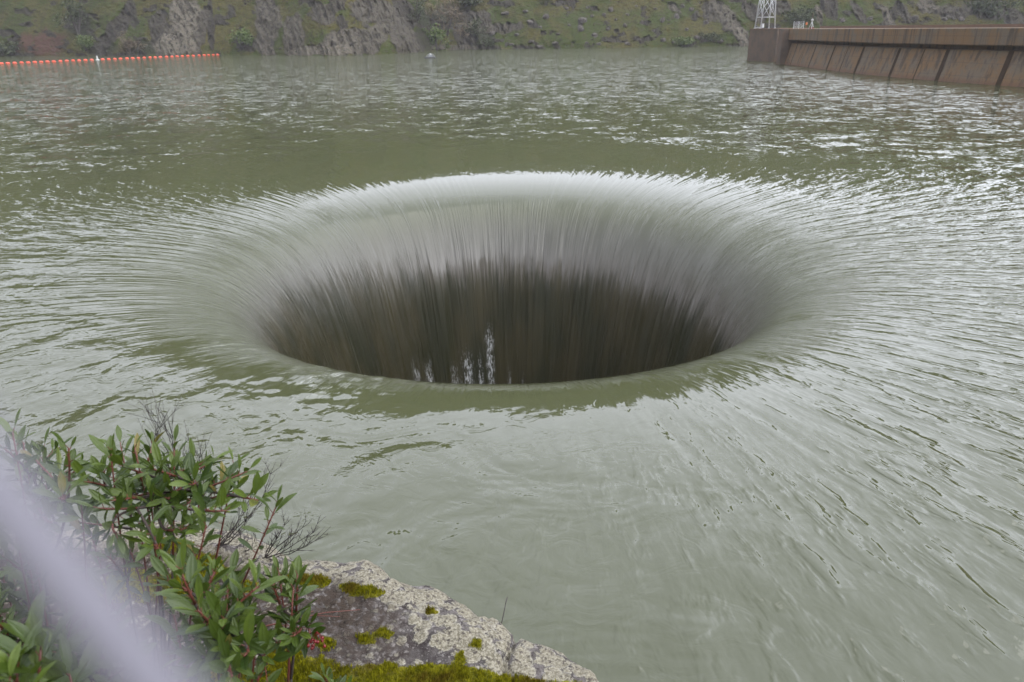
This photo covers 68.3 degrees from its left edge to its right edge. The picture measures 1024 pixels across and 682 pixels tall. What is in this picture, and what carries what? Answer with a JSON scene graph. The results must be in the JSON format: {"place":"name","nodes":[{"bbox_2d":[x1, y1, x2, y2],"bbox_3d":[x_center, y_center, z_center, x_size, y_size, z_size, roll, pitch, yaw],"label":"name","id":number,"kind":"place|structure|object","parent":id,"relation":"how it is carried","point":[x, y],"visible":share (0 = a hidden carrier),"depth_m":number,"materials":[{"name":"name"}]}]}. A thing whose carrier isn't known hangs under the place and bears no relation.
{"place":"outdoors","nodes":[
{"label":"outdoors","id":0,"kind":"place"},
{"bbox_2d":[0,46,1023,681],"bbox_3d":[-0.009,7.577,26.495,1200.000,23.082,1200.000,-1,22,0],"label":"water","id":1,"kind":"structure","parent":0,"point":[654,364],"depth_m":19.42,"materials":[{"name":"green liquid"}]},
{"bbox_2d":[747,28,801,61],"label":"dam pier","id":2,"kind":"structure","parent":1,"relation":"in","point":[763,44],"depth_m":126.90,"materials":[{"name":"concrete"}]},
{"bbox_2d":[776,24,1023,86],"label":"dam","id":3,"kind":"structure","parent":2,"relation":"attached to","point":[989,54],"depth_m":82.42,"materials":[{"name":"concrete"}]},
{"bbox_2d":[0,0,1023,55],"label":"hillside","id":4,"kind":"structure","parent":0,"point":[274,27],"depth_m":226.32,"materials":[{"name":"green plant"}]},
{"bbox_2d":[0,40,23,55],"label":"hillside bush","id":5,"kind":"object","parent":4,"relation":"on","point":[7,49],"visible":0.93,"depth_m":233.36,"materials":[{"name":"green plant"}]},
{"bbox_2d":[55,0,90,34],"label":"hillside bush","id":6,"kind":"object","parent":4,"relation":"on","point":[78,23],"visible":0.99,"depth_m":227.20,"materials":[{"name":"grey plant"}]},
{"bbox_2d":[74,34,95,50],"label":"hillside bush","id":7,"kind":"object","parent":4,"relation":"on","point":[83,42],"visible":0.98,"depth_m":222.64,"materials":[{"name":"green plant"}]},
{"bbox_2d":[116,30,146,53],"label":"hillside bush","id":8,"kind":"object","parent":4,"relation":"on","point":[124,43],"visible":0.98,"depth_m":216.87,"materials":[{"name":"grey plant"}]},
{"bbox_2d":[225,27,254,46],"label":"hillside bush","id":9,"kind":"object","parent":4,"relation":"on","point":[243,35],"visible":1,"depth_m":209.87,"materials":[{"name":"green plant"}]},
{"bbox_2d":[408,0,426,22],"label":"hillside bush","id":10,"kind":"object","parent":4,"relation":"on","point":[417,14],"visible":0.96,"depth_m":215.83,"materials":[{"name":"green plant"}]},
{"bbox_2d":[422,22,454,50],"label":"hillside bush","id":11,"kind":"object","parent":4,"relation":"on","point":[436,35],"visible":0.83,"depth_m":217.99,"materials":[{"name":"green plant"}]},
{"bbox_2d":[425,0,471,37],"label":"bare tree","id":12,"kind":"object","parent":4,"relation":"on","point":[452,13],"visible":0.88,"depth_m":226.70,"materials":[{"name":"grey plant"}]},
{"bbox_2d":[456,0,484,7],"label":"hillside tree","id":13,"kind":"object","parent":4,"relation":"on","point":[469,2],"visible":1,"depth_m":240.54,"materials":[{"name":"green plant"}]},
{"bbox_2d":[458,16,488,37],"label":"hillside bush","id":14,"kind":"object","parent":4,"relation":"on","point":[474,28],"visible":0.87,"depth_m":233.74,"materials":[{"name":"grey plant"}]},
{"bbox_2d":[477,38,494,48],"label":"hillside bush","id":15,"kind":"object","parent":4,"relation":"on","point":[487,42],"visible":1,"depth_m":233.38,"materials":[{"name":"grey plant"}]},
{"bbox_2d":[578,25,583,31],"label":"boulder","id":16,"kind":"object","parent":4,"relation":"on","point":[580,28],"visible":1,"depth_m":231.68,"materials":[{"name":"grey stone"}]},
{"bbox_2d":[578,17,586,22],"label":"boulder","id":17,"kind":"object","parent":4,"relation":"on","point":[582,19],"visible":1,"depth_m":234.06,"materials":[{"name":"grey stone"}]},
{"bbox_2d":[669,36,696,45],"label":"hillside bush","id":18,"kind":"object","parent":4,"relation":"on","point":[683,40],"visible":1,"depth_m":225.58,"materials":[{"name":"green plant"}]},
{"bbox_2d":[697,31,726,42],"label":"hillside bush","id":19,"kind":"object","parent":4,"relation":"on","point":[710,37],"visible":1,"depth_m":227.01,"materials":[{"name":"green plant"}]},
{"bbox_2d":[780,4,816,23],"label":"hillside bush","id":20,"kind":"object","parent":4,"relation":"on","point":[797,18],"visible":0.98,"depth_m":223.36,"materials":[{"name":"green plant"}]},
{"bbox_2d":[911,15,918,19],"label":"boulder","id":21,"kind":"object","parent":4,"relation":"on","point":[915,17],"visible":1,"depth_m":225.00,"materials":[{"name":"grey stone"}]},
{"bbox_2d":[963,0,1023,17],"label":"hillside bush","id":22,"kind":"object","parent":4,"relation":"on","point":[982,6],"visible":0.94,"depth_m":223.43,"materials":[{"name":"green plant"}]},
{"bbox_2d":[753,0,775,28],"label":"lattice tower","id":23,"kind":"structure","parent":0,"point":[769,14],"depth_m":127.59,"materials":[{"name":"metal"}]},
{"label":"bank","id":24,"kind":"structure","parent":0,"visible":0},
{"bbox_2d":[0,604,89,681],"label":"shrub","id":25,"kind":"object","parent":24,"relation":"on","point":[38,662],"visible":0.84,"depth_m":0.84,"materials":[{"name":"green plant"}]},
{"bbox_2d":[0,435,202,681],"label":"fence wire","id":26,"kind":"object","parent":24,"relation":"on","point":[80,597],"visible":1,"depth_m":0.03,"materials":[{"name":"metal"}]},
{"bbox_2d":[0,520,598,681],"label":"lichen rock","id":27,"kind":"object","parent":24,"relation":"on","point":[444,634],"visible":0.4,"depth_m":2.03,"materials":[{"name":"grey stone"}]},
{"bbox_2d":[0,408,106,644],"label":"shrub","id":28,"kind":"object","parent":27,"relation":"on","point":[60,485],"visible":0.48,"depth_m":1.37,"materials":[{"name":"green plant"}]},
{"bbox_2d":[0,569,125,681],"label":"shrub","id":29,"kind":"object","parent":27,"relation":"on","point":[8,590],"visible":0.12,"depth_m":1.43,"materials":[{"name":"green plant"}]},
{"bbox_2d":[117,380,188,488],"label":"dry twigs","id":30,"kind":"object","parent":27,"relation":"on","point":[161,424],"visible":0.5,"depth_m":2.13,"materials":[{"name":"brown plant"}]},
{"bbox_2d":[71,424,296,656],"bbox_3d":[-0.658,0.548,1.546,0.364,0.889,0.466,-17,28,-35],"label":"shrub","id":31,"kind":"object","parent":27,"relation":"on","point":[160,498],"visible":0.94,"depth_m":1.38,"materials":[{"name":"green plant"}]},
{"bbox_2d":[180,420,217,517],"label":"dry twigs","id":32,"kind":"object","parent":27,"relation":"on","point":[201,456],"visible":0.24,"depth_m":2.13,"materials":[{"name":"brown plant"}]},
{"bbox_2d":[148,536,325,681],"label":"shrub","id":33,"kind":"object","parent":27,"relation":"on","point":[218,626],"visible":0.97,"depth_m":1.18,"materials":[{"name":"green plant"}]},
{"bbox_2d":[235,524,266,552],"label":"dry twigs","id":34,"kind":"object","parent":27,"relation":"on","point":[248,538],"visible":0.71,"depth_m":2.27,"materials":[{"name":"plant"}]},
{"bbox_2d":[216,455,287,547],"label":"dry twigs","id":35,"kind":"object","parent":27,"relation":"on","point":[223,541],"visible":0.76,"depth_m":2.31,"materials":[{"name":"brown plant"}]},
{"bbox_2d":[252,555,325,681],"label":"shrub","id":36,"kind":"object","parent":27,"relation":"on","point":[291,640],"visible":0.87,"depth_m":1.38,"materials":[{"name":"green plant"}]},
{"bbox_2d":[262,507,328,559],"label":"dry twigs","id":37,"kind":"object","parent":27,"relation":"on","point":[287,539],"visible":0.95,"depth_m":2.28,"materials":[{"name":"brown plant"}]},
{"bbox_2d":[254,609,359,629],"bbox_3d":[-0.551,0.744,2.018,0.284,0.004,0.051,-9,24,-20],"label":"trailing twig","id":38,"kind":"object","parent":27,"relation":"on","point":[317,615],"visible":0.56,"depth_m":2.03,"materials":[{"name":"brown plant"}]},
{"bbox_2d":[120,536,582,681],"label":"moss","id":39,"kind":"object","parent":27,"relation":"on","point":[462,672],"visible":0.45,"depth_m":1.90,"materials":[{"name":"green plant"}]},
{"bbox_2d":[309,662,351,681],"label":"seedling","id":40,"kind":"object","parent":39,"relation":"on","point":[328,675],"visible":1,"depth_m":1.79,"materials":[{"name":"green plant"}]}
]}

